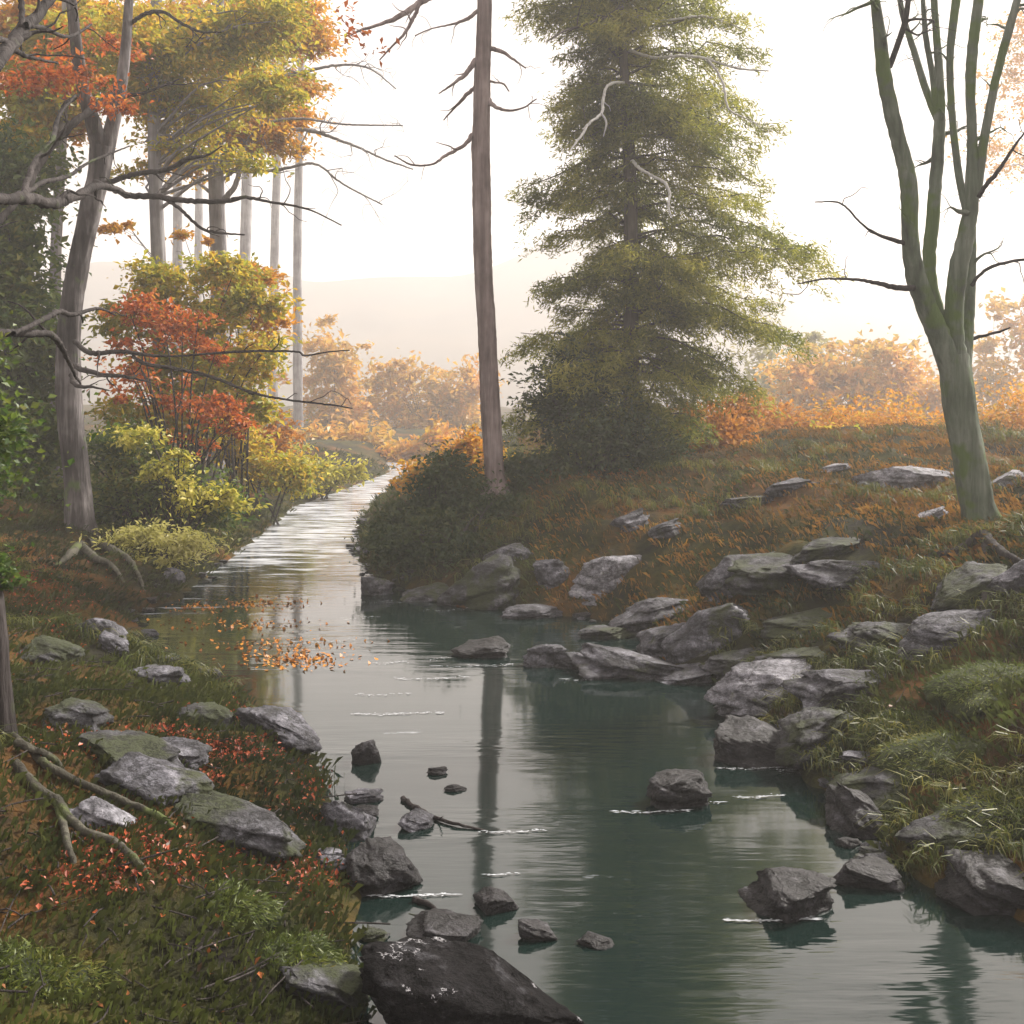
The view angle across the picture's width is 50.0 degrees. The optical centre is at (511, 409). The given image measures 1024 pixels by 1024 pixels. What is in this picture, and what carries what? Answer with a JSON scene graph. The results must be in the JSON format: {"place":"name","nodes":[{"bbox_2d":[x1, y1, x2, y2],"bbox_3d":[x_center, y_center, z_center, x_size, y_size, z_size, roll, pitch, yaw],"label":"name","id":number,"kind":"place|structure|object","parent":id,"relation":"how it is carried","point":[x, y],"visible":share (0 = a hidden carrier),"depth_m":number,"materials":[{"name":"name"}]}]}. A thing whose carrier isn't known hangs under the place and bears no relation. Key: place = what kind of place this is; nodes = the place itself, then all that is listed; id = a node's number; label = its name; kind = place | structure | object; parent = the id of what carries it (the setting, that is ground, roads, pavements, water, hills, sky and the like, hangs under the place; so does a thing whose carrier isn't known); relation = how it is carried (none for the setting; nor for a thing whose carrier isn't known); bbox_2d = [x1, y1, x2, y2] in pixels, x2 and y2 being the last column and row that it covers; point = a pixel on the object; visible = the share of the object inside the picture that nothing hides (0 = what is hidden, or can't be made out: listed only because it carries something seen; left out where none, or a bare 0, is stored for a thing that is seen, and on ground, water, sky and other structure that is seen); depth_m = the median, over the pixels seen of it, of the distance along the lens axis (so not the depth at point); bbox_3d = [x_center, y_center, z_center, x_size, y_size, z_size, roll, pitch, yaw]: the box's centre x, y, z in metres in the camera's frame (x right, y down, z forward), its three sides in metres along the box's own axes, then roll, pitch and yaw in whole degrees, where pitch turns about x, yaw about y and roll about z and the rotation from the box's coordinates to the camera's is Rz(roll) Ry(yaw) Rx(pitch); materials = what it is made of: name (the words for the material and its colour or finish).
{"place":"outdoors","nodes":[
{"label":"outdoors","id":0,"kind":"place"},
{"bbox_2d":[0,405,1023,1023],"bbox_3d":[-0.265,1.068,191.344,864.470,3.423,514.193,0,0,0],"label":"ground","id":1,"kind":"structure","parent":0,"point":[646,549],"depth_m":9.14,"materials":[{"name":"plant"}]},
{"bbox_2d":[18,635,84,665],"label":"rock","id":2,"kind":"object","parent":1,"relation":"on","point":[49,647],"visible":0.6,"depth_m":7.91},
{"bbox_2d":[0,111,121,505],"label":"evergreen tree","id":3,"kind":"object","parent":1,"relation":"on","point":[22,239],"visible":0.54,"depth_m":17.17,"materials":[{"name":"green plant"}]},
{"bbox_2d":[0,930,124,1007],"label":"moss mound","id":4,"kind":"object","parent":1,"relation":"on","point":[28,960],"visible":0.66,"depth_m":3.63,"materials":[{"name":"plant"}]},
{"bbox_2d":[0,0,134,152],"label":"beech tree","id":5,"kind":"object","parent":1,"relation":"on","point":[7,9],"visible":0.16,"depth_m":20.65,"materials":[{"name":"orange plant"}]},
{"bbox_2d":[0,2,135,477],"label":"beech tree","id":6,"kind":"object","parent":1,"relation":"on","point":[24,107],"visible":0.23,"depth_m":19.71,"materials":[{"name":"orange plant"}]},
{"bbox_2d":[42,697,113,731],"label":"rock","id":7,"kind":"object","parent":1,"relation":"on","point":[70,711],"visible":0.84,"depth_m":5.78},
{"bbox_2d":[0,0,186,877],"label":"old tree","id":8,"kind":"object","parent":1,"relation":"on","point":[18,35],"visible":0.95,"depth_m":5.34,"materials":[{"name":"brown plant"}]},
{"bbox_2d":[69,796,137,830],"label":"rock","id":9,"kind":"object","parent":1,"relation":"on","point":[96,810],"visible":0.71,"depth_m":4.61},
{"bbox_2d":[70,729,183,767],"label":"rock","id":10,"kind":"object","parent":1,"relation":"on","point":[116,744],"visible":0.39,"depth_m":5.42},
{"bbox_2d":[67,508,236,574],"bbox_3d":[-4.543,1.708,14.023,2.115,0.846,1.687,0,0,35],"label":"fern clump","id":11,"kind":"object","parent":1,"relation":"on","point":[156,535],"visible":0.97,"depth_m":13.93,"materials":[{"name":"green plant"}]},
{"bbox_2d":[93,751,214,804],"bbox_3d":[-1.690,1.765,5.206,0.456,0.236,0.404,0,0,24],"label":"rock","id":12,"kind":"object","parent":1,"relation":"on","point":[152,777],"visible":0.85,"depth_m":5.15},
{"bbox_2d":[129,664,190,685],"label":"rock","id":13,"kind":"object","parent":1,"relation":"on","point":[159,673],"visible":0.59,"depth_m":7.78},
{"bbox_2d":[47,413,280,552],"bbox_3d":[-4.811,1.040,15.520,3.250,1.995,2.506,0,0,0],"label":"laurel bush","id":14,"kind":"object","parent":1,"relation":"on","point":[121,498],"visible":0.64,"depth_m":15.38,"materials":[{"name":"green plant"}]},
{"bbox_2d":[81,287,260,516],"bbox_3d":[-5.182,0.054,16.518,2.893,3.686,2.014,0,0,0],"label":"rowan shrub","id":15,"kind":"object","parent":1,"relation":"on","point":[228,408],"visible":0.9,"depth_m":16.36,"materials":[{"name":"red plant"}]},
{"bbox_2d":[89,416,272,559],"bbox_3d":[-4.600,1.098,15.048,2.711,2.013,1.178,0,0,0],"label":"spindle shrub","id":16,"kind":"object","parent":1,"relation":"on","point":[161,469],"visible":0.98,"depth_m":14.92,"materials":[{"name":"yellow plant"}]},
{"bbox_2d":[3,529,361,914],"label":"red leaf litter","id":17,"kind":"object","parent":1,"relation":"on","point":[67,872],"visible":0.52,"depth_m":4.88,"materials":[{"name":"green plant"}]},
{"bbox_2d":[161,736,212,769],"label":"rock","id":18,"kind":"object","parent":1,"relation":"on","point":[194,752],"visible":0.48,"depth_m":5.91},
{"bbox_2d":[39,0,347,467],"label":"beech tree","id":19,"kind":"object","parent":1,"relation":"on","point":[254,27],"visible":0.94,"depth_m":18.79,"materials":[{"name":"yellow plant"}]},
{"bbox_2d":[81,239,309,521],"bbox_3d":[-5.453,-0.509,18.550,3.933,5.041,3.040,0,0,0],"label":"maple tree","id":20,"kind":"object","parent":1,"relation":"on","point":[163,278],"visible":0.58,"depth_m":18.45,"materials":[{"name":"yellow plant"}]},
{"bbox_2d":[0,0,399,590],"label":"forked tree","id":21,"kind":"object","parent":1,"relation":"on","point":[79,510],"visible":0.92,"depth_m":14.23,"materials":[{"name":"grey plant"}]},
{"bbox_2d":[97,218,303,516],"bbox_3d":[-5.971,-0.791,20.533,4.156,5.629,1.924,0,0,0],"label":"maple tree","id":22,"kind":"object","parent":1,"relation":"on","point":[114,228],"visible":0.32,"depth_m":20.43,"materials":[{"name":"orange plant"}]},
{"bbox_2d":[177,702,235,726],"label":"rock","id":23,"kind":"object","parent":1,"relation":"on","point":[213,713],"visible":0.64,"depth_m":6.76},
{"bbox_2d":[174,790,305,862],"bbox_3d":[-1.272,1.942,5.182,0.644,0.283,0.521,0,0,0],"label":"rock","id":24,"kind":"object","parent":1,"relation":"on","point":[249,826],"visible":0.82,"depth_m":5.01,"materials":[{"name":"stone"}]},
{"bbox_2d":[196,875,288,933],"bbox_3d":[-1.111,1.939,4.279,0.419,0.180,0.392,0,0,24],"label":"moss mound","id":25,"kind":"object","parent":1,"relation":"on","point":[243,900],"visible":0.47,"depth_m":4.27,"materials":[{"name":"plant"}]},
{"bbox_2d":[236,57,251,385],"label":"beech tree","id":26,"kind":"object","parent":1,"relation":"on","point":[246,226],"visible":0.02,"depth_m":61.75,"materials":[{"name":"grey plant"}]},
{"bbox_2d":[183,5,316,426],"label":"beech tree","id":27,"kind":"object","parent":1,"relation":"on","point":[297,346],"visible":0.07,"depth_m":57.80,"materials":[{"name":"grey plant"}]},
{"bbox_2d":[134,0,412,485],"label":"beech tree","id":28,"kind":"object","parent":1,"relation":"on","point":[272,140],"visible":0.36,"depth_m":22.84,"materials":[{"name":"yellow plant"}]},
{"bbox_2d":[202,421,344,524],"bbox_3d":[-4.641,1.191,21.018,2.876,2.065,1.964,0,0,-12],"label":"bank shrub","id":29,"kind":"object","parent":1,"relation":"on","point":[292,475],"visible":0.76,"depth_m":20.84,"materials":[{"name":"yellow plant"}]},
{"bbox_2d":[235,705,321,754],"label":"rock","id":30,"kind":"object","parent":1,"relation":"on","point":[300,734],"visible":0.81,"depth_m":6.68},
{"bbox_2d":[229,408,328,501],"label":"bank shrub","id":31,"kind":"object","parent":1,"relation":"on","point":[281,441],"visible":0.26,"depth_m":23.96,"materials":[{"name":"orange plant"}]},
{"bbox_2d":[268,61,296,416],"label":"beech tree","id":32,"kind":"object","parent":1,"relation":"on","point":[274,242],"visible":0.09,"depth_m":69.78,"materials":[{"name":"grey plant"}]},
{"bbox_2d":[242,927,351,980],"bbox_3d":[-0.838,2.061,4.119,0.466,0.212,0.420,0,0,-38],"label":"moss mound","id":33,"kind":"object","parent":1,"relation":"on","point":[320,947],"visible":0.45,"depth_m":4.12,"materials":[{"name":"plant"}]},
{"bbox_2d":[270,441,373,498],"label":"bank shrub","id":34,"kind":"object","parent":1,"relation":"on","point":[340,473],"visible":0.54,"depth_m":26.87,"materials":[{"name":"yellow plant"}]},
{"bbox_2d":[279,961,369,1015],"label":"rock","id":35,"kind":"object","parent":1,"relation":"on","point":[342,984],"visible":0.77,"depth_m":3.94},
{"bbox_2d":[274,313,391,428],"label":"misty bush","id":36,"kind":"object","parent":1,"relation":"on","point":[340,363],"visible":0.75,"depth_m":61.41,"materials":[{"name":"orange plant"}]},
{"bbox_2d":[280,410,404,448],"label":"misty bush","id":37,"kind":"object","parent":1,"relation":"on","point":[357,432],"visible":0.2,"depth_m":49.80,"materials":[{"name":"orange plant"}]},
{"bbox_2d":[316,800,376,841],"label":"rock","id":38,"kind":"object","parent":1,"relation":"on","point":[348,816],"visible":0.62,"depth_m":5.64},
{"bbox_2d":[345,836,422,896],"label":"rock","id":39,"kind":"object","parent":1,"relation":"on","point":[380,866],"visible":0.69,"depth_m":5.02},
{"bbox_2d":[325,347,508,428],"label":"misty bush","id":40,"kind":"object","parent":1,"relation":"on","point":[439,397],"visible":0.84,"depth_m":65.11,"materials":[{"name":"orange plant"}]},
{"bbox_2d":[362,413,474,462],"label":"misty bush","id":41,"kind":"object","parent":1,"relation":"on","point":[406,451],"visible":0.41,"depth_m":46.46,"materials":[{"name":"orange plant"}]},
{"bbox_2d":[400,582,448,601],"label":"rock","id":42,"kind":"object","parent":1,"relation":"on","point":[431,592],"visible":0.47,"depth_m":12.73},
{"bbox_2d":[344,435,526,538],"bbox_3d":[-0.865,1.224,15.181,2.540,1.778,1.954,0,0,22],"label":"hazel bush","id":43,"kind":"object","parent":1,"relation":"on","point":[444,472],"visible":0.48,"depth_m":15.13,"materials":[{"name":"green plant"}]},
{"bbox_2d":[349,478,542,581],"bbox_3d":[-0.466,1.607,14.227,3.414,1.402,2.779,0,0,0],"label":"hazel bush","id":44,"kind":"object","parent":1,"relation":"on","point":[410,543],"visible":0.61,"depth_m":13.88,"materials":[{"name":"green plant"}]},
{"bbox_2d":[378,419,515,499],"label":"hazel bush","id":45,"kind":"object","parent":1,"relation":"on","point":[474,444],"visible":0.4,"depth_m":18.89,"materials":[{"name":"orange plant"}]},
{"bbox_2d":[350,0,544,500],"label":"pine tree","id":46,"kind":"object","parent":1,"relation":"on","point":[490,407],"visible":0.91,"depth_m":15.29,"materials":[{"name":"brown plant"}]},
{"bbox_2d":[437,553,520,609],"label":"rock","id":47,"kind":"object","parent":1,"relation":"on","point":[489,583],"visible":0.69,"depth_m":12.22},
{"bbox_2d":[0,422,1022,1023],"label":"leaf litter","id":48,"kind":"object","parent":1,"relation":"on","point":[10,748],"visible":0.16,"depth_m":5.37,"materials":[{"name":"brown plant"}]},
{"bbox_2d":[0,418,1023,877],"bbox_3d":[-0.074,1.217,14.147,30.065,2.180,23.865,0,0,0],"label":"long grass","id":49,"kind":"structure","parent":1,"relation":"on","point":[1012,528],"depth_m":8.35,"materials":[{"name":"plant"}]},
{"bbox_2d":[0,425,1023,1023],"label":"twig litter","id":50,"kind":"object","parent":1,"relation":"on","point":[276,811],"visible":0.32,"depth_m":4.43,"materials":[{"name":"brown plant"}]},
{"bbox_2d":[502,604,562,618],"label":"rock","id":51,"kind":"object","parent":1,"relation":"on","point":[529,611],"visible":0.79,"depth_m":11.62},
{"bbox_2d":[533,559,569,588],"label":"rock","id":52,"kind":"object","parent":1,"relation":"on","point":[547,574],"visible":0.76,"depth_m":12.26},
{"bbox_2d":[459,319,739,492],"bbox_3d":[1.030,0.124,15.699,3.657,2.871,2.595,0,0,-12],"label":"holly bush","id":53,"kind":"object","parent":1,"relation":"on","point":[581,443],"visible":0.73,"depth_m":15.51,"materials":[{"name":"green plant"}]},
{"bbox_2d":[568,555,641,605],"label":"rock","id":54,"kind":"object","parent":1,"relation":"on","point":[595,576],"visible":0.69,"depth_m":11.82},
{"bbox_2d":[571,642,683,679],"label":"rock","id":55,"kind":"object","parent":1,"relation":"on","point":[598,662],"visible":0.78,"depth_m":9.01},
{"bbox_2d":[608,597,689,631],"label":"rock","id":56,"kind":"object","parent":1,"relation":"on","point":[639,616],"visible":0.75,"depth_m":10.72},
{"bbox_2d":[635,622,685,659],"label":"rock","id":57,"kind":"object","parent":1,"relation":"on","point":[651,639],"visible":0.45,"depth_m":9.69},
{"bbox_2d":[497,0,853,477],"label":"spruce tree","id":58,"kind":"object","parent":1,"relation":"on","point":[628,114],"visible":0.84,"depth_m":16.19,"materials":[{"name":"green plant"}]},
{"bbox_2d":[652,663,711,684],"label":"rock","id":59,"kind":"object","parent":1,"relation":"on","point":[691,673],"visible":0.45,"depth_m":8.84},
{"bbox_2d":[661,603,749,663],"bbox_3d":[1.651,1.957,9.336,0.785,0.653,0.506,0,0,0],"label":"rock","id":60,"kind":"object","parent":1,"relation":"on","point":[688,639],"visible":0.78,"depth_m":9.19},
{"bbox_2d":[695,554,744,606],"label":"rock","id":61,"kind":"object","parent":1,"relation":"on","point":[710,583],"visible":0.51,"depth_m":9.87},
{"bbox_2d":[666,392,778,453],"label":"bracken bush","id":62,"kind":"object","parent":1,"relation":"on","point":[732,423],"visible":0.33,"depth_m":17.81,"materials":[{"name":"orange plant"}]},
{"bbox_2d":[698,647,769,679],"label":"rock","id":63,"kind":"object","parent":1,"relation":"on","point":[718,665],"visible":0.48,"depth_m":8.81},
{"bbox_2d":[703,657,812,717],"bbox_3d":[1.825,2.003,7.929,0.908,0.442,0.720,0,0,0],"label":"rock","id":64,"kind":"object","parent":1,"relation":"on","point":[736,689],"visible":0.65,"depth_m":7.77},
{"bbox_2d":[723,551,806,595],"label":"rock","id":65,"kind":"object","parent":1,"relation":"on","point":[758,574],"visible":0.63,"depth_m":9.57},
{"bbox_2d":[518,408,1023,666],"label":"dry grass","id":66,"kind":"structure","parent":1,"relation":"on","point":[920,500],"depth_m":11.94,"materials":[{"name":"plant"}]},
{"bbox_2d":[721,330,842,409],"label":"misty bush","id":67,"kind":"object","parent":1,"relation":"on","point":[812,336],"visible":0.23,"depth_m":61.70,"materials":[{"name":"orange plant"}]},
{"bbox_2d":[761,607,833,639],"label":"rock","id":68,"kind":"object","parent":1,"relation":"on","point":[774,627],"visible":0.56,"depth_m":8.76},
{"bbox_2d":[714,377,882,430],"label":"bracken bush","id":69,"kind":"object","parent":1,"relation":"on","point":[778,422],"visible":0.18,"depth_m":21.02,"materials":[{"name":"orange plant"}]},
{"bbox_2d":[774,706,856,769],"bbox_3d":[1.870,2.013,6.816,0.607,0.343,0.481,0,0,-30],"label":"rock","id":70,"kind":"object","parent":1,"relation":"on","point":[797,728],"visible":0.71,"depth_m":6.65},
{"bbox_2d":[791,537,860,562],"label":"rock","id":71,"kind":"object","parent":1,"relation":"on","point":[815,549],"visible":0.9,"depth_m":9.58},
{"bbox_2d":[782,559,879,589],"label":"rock","id":72,"kind":"object","parent":1,"relation":"on","point":[823,574],"visible":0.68,"depth_m":9.12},
{"bbox_2d":[780,668,885,709],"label":"rock","id":73,"kind":"object","parent":1,"relation":"on","point":[811,688],"visible":0.64,"depth_m":7.10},
{"bbox_2d":[824,781,890,839],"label":"rock","id":74,"kind":"object","parent":1,"relation":"on","point":[844,805],"visible":0.56,"depth_m":5.73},
{"bbox_2d":[826,766,907,816],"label":"rock","id":75,"kind":"object","parent":1,"relation":"on","point":[873,785],"visible":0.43,"depth_m":5.90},
{"bbox_2d":[827,621,909,652],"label":"rock","id":76,"kind":"object","parent":1,"relation":"on","point":[869,631],"visible":0.58,"depth_m":7.75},
{"bbox_2d":[751,323,993,416],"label":"misty bush","id":77,"kind":"object","parent":1,"relation":"on","point":[864,375],"visible":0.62,"depth_m":52.87,"materials":[{"name":"orange plant"}]},
{"bbox_2d":[792,381,984,428],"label":"bracken bush","id":78,"kind":"object","parent":1,"relation":"on","point":[858,416],"visible":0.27,"depth_m":22.79,"materials":[{"name":"orange plant"}]},
{"bbox_2d":[847,704,936,748],"bbox_3d":[2.339,1.873,6.521,0.641,0.275,0.572,0,0,35],"label":"moss mound","id":79,"kind":"object","parent":1,"relation":"on","point":[917,722],"visible":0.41,"depth_m":6.42,"materials":[{"name":"plant"}]},
{"bbox_2d":[851,466,953,489],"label":"rock","id":80,"kind":"object","parent":1,"relation":"on","point":[908,477],"visible":0.61,"depth_m":12.60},
{"bbox_2d":[785,0,1023,610],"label":"multi stem tree","id":81,"kind":"object","parent":1,"relation":"on","point":[949,331],"visible":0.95,"depth_m":9.87,"materials":[{"name":"green plant"}]},
{"bbox_2d":[868,725,990,786],"bbox_3d":[2.400,1.911,6.019,0.814,0.355,0.723,0,0,0],"label":"moss mound","id":82,"kind":"object","parent":1,"relation":"on","point":[933,745],"visible":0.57,"depth_m":5.96,"materials":[{"name":"plant"}]},
{"bbox_2d":[896,609,994,660],"bbox_3d":[2.911,1.501,7.345,0.721,0.336,0.560,0,0,0],"label":"rock","id":83,"kind":"object","parent":1,"relation":"on","point":[929,630],"visible":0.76,"depth_m":7.25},
{"bbox_2d":[893,801,1021,852],"bbox_3d":[2.205,2.034,5.278,0.571,0.233,0.467,0,0,43],"label":"rock","id":84,"kind":"object","parent":1,"relation":"on","point":[948,836],"visible":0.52,"depth_m":5.20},
{"bbox_2d":[930,561,1007,611],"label":"rock","id":85,"kind":"object","parent":1,"relation":"on","point":[972,578],"visible":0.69,"depth_m":7.68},
{"bbox_2d":[915,287,1023,416],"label":"misty bush","id":86,"kind":"object","parent":1,"relation":"on","point":[990,344],"visible":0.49,"depth_m":57.41,"materials":[{"name":"orange plant"}]},
{"bbox_2d":[917,365,1023,430],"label":"bracken bush","id":87,"kind":"object","parent":1,"relation":"on","point":[994,414],"visible":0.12,"depth_m":21.89,"materials":[{"name":"orange plant"}]},
{"bbox_2d":[920,658,1023,722],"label":"moss mound","id":88,"kind":"object","parent":1,"relation":"on","point":[966,687],"visible":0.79,"depth_m":6.34,"materials":[{"name":"plant"}]},
{"bbox_2d":[931,783,1023,840],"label":"moss mound","id":89,"kind":"object","parent":1,"relation":"on","point":[970,806],"visible":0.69,"depth_m":5.28,"materials":[{"name":"plant"}]},
{"bbox_2d":[934,848,1023,915],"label":"rock","id":90,"kind":"object","parent":1,"relation":"on","point":[973,883],"visible":0.93,"depth_m":4.83,"materials":[{"name":"stone"}]},
{"bbox_2d":[944,1,1023,193],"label":"misty tree","id":91,"kind":"object","parent":1,"relation":"on","point":[1012,73],"visible":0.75,"depth_m":45.90,"materials":[{"name":"orange plant"}]},
{"bbox_2d":[986,559,1023,598],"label":"rock","id":92,"kind":"object","parent":1,"relation":"on","point":[1012,578],"visible":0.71,"depth_m":7.46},
{"bbox_2d":[0,0,1023,291],"label":"sky","id":93,"kind":"structure","parent":0,"point":[825,82],"materials":[{"name":"white"}]},
{"bbox_2d":[1,235,1023,407],"bbox_3d":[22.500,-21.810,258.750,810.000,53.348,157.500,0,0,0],"label":"hills","id":94,"kind":"structure","parent":0,"point":[432,319],"depth_m":271.14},
{"bbox_2d":[132,461,1023,1023],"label":"water","id":95,"kind":"structure","parent":0,"point":[570,765],"depth_m":5.93,"materials":[{"name":"teal liquid"}]},
{"bbox_2d":[146,594,387,671],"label":"floating leaves","id":96,"kind":"object","parent":95,"relation":"on","point":[279,650],"visible":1,"depth_m":10.25,"materials":[{"name":"orange plant"}]},
{"bbox_2d":[406,908,483,941],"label":"rock","id":97,"kind":"object","parent":95,"relation":"on","point":[447,924],"visible":0.72,"depth_m":4.57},
{"bbox_2d":[359,936,583,1023],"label":"rock","id":98,"kind":"object","parent":95,"relation":"in","point":[421,980],"visible":1,"depth_m":3.79,"materials":[{"name":"stone"}]},
{"bbox_2d":[451,636,510,657],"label":"rock","id":99,"kind":"object","parent":95,"relation":"on","point":[495,647],"visible":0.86,"depth_m":9.77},
{"bbox_2d":[473,886,518,914],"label":"rock","id":100,"kind":"object","parent":95,"relation":"in","point":[489,900],"visible":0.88,"depth_m":4.82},
{"bbox_2d":[518,918,557,940],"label":"rock","id":101,"kind":"object","parent":95,"relation":"on","point":[534,930],"visible":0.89,"depth_m":4.55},
{"bbox_2d":[523,644,566,667],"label":"rock","id":102,"kind":"object","parent":95,"relation":"in","point":[541,656],"visible":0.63,"depth_m":9.41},
{"bbox_2d":[646,768,712,809],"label":"rock","id":103,"kind":"object","parent":95,"relation":"in","point":[670,789],"visible":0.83,"depth_m":6.08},
{"bbox_2d":[713,715,787,768],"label":"rock","id":104,"kind":"object","parent":95,"relation":"in","point":[748,741],"visible":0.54,"depth_m":6.84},
{"bbox_2d":[738,866,836,922],"bbox_3d":[1.226,2.183,4.861,0.455,0.256,0.375,0,0,0],"label":"rock","id":105,"kind":"object","parent":95,"relation":"in","point":[784,894],"visible":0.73,"depth_m":4.81,"materials":[{"name":"stone"}]},
{"bbox_2d":[833,856,904,891],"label":"rock","id":106,"kind":"object","parent":95,"relation":"in","point":[873,872],"visible":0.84,"depth_m":5.05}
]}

